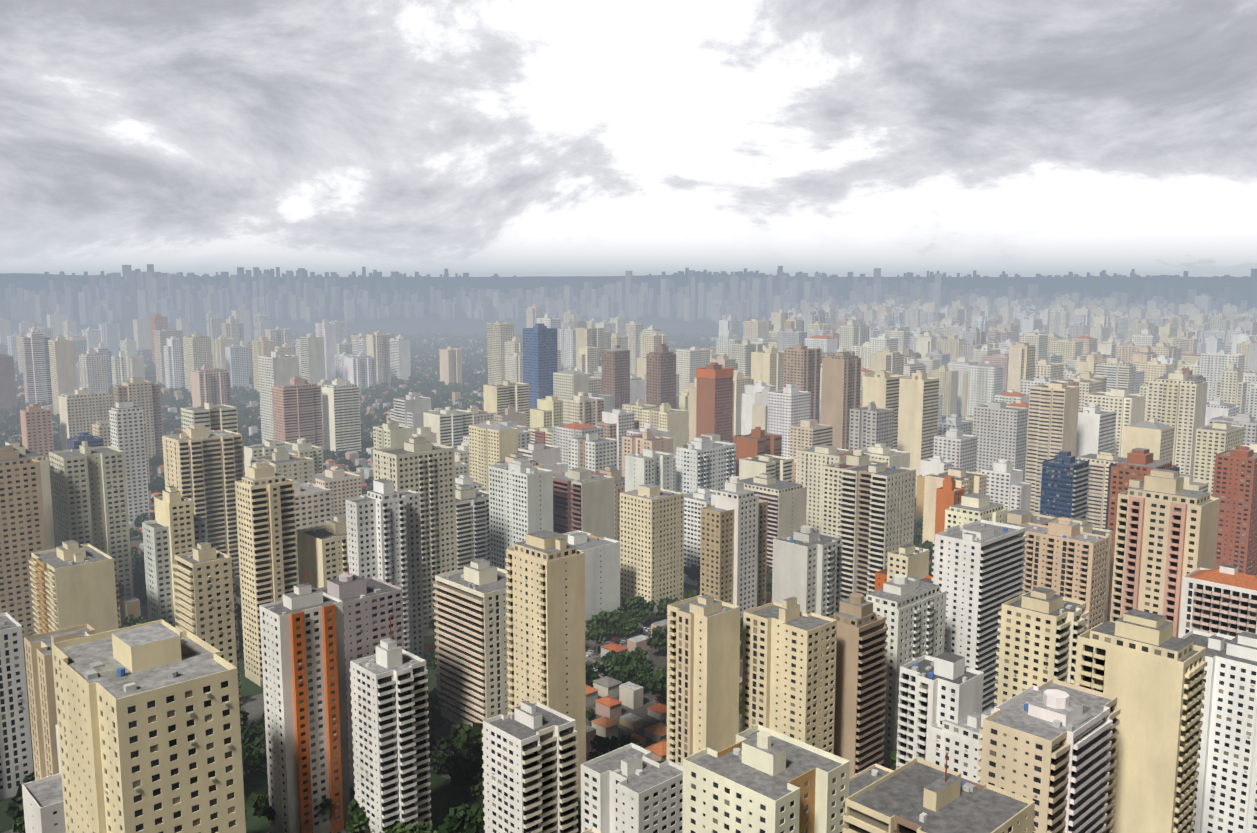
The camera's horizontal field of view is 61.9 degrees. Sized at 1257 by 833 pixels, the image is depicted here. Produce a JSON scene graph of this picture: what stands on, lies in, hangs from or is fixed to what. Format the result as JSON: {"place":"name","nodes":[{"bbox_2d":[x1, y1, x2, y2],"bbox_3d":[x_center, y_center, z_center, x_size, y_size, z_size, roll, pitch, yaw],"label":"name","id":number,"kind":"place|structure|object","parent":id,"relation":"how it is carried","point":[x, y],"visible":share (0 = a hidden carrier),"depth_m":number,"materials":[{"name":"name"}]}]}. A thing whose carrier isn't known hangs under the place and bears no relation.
{"place":"outdoors","nodes":[
{"label":"outdoors","id":0,"kind":"place"},
{"bbox_2d":[0,273,1241,285],"bbox_3d":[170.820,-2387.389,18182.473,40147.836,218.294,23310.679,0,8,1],"label":"hills","id":1,"kind":"structure","parent":0,"point":[551,279],"depth_m":15690.31,"materials":[{"name":"grey soil"}]},
{"bbox_2d":[1,277,1250,832],"bbox_3d":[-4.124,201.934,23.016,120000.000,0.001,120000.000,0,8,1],"label":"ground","id":2,"kind":"structure","parent":0,"point":[425,325],"depth_m":4120.19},
{"bbox_2d":[132,432,771,785],"bbox_3d":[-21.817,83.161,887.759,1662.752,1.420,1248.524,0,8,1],"label":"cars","id":3,"kind":"object","parent":2,"relation":"on","point":[589,653],"visible":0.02,"depth_m":566.28,"materials":[{"name":"multicoloured metal"}]},
{"bbox_2d":[0,318,932,832],"bbox_3d":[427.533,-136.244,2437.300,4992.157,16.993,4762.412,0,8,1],"label":"houses","id":4,"kind":"structure","parent":2,"relation":"on","point":[620,708],"depth_m":499.35,"materials":[{"name":"orange tile"}]},
{"bbox_2d":[0,331,994,832],"bbox_3d":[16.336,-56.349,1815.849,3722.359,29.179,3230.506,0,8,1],"label":"trees","id":5,"kind":"object","parent":2,"relation":"on","point":[464,741],"visible":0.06,"depth_m":605.35,"materials":[{"name":"green plant"}]},
{"bbox_2d":[0,264,1256,832],"bbox_3d":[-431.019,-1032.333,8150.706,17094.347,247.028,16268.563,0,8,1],"label":"buildings","id":6,"kind":"structure","parent":2,"relation":"on","point":[1076,484],"depth_m":541.17,"materials":[{"name":"beige concrete"}]},
{"bbox_2d":[0,0,1256,276],"label":"sky","id":7,"kind":"structure","parent":0,"point":[478,138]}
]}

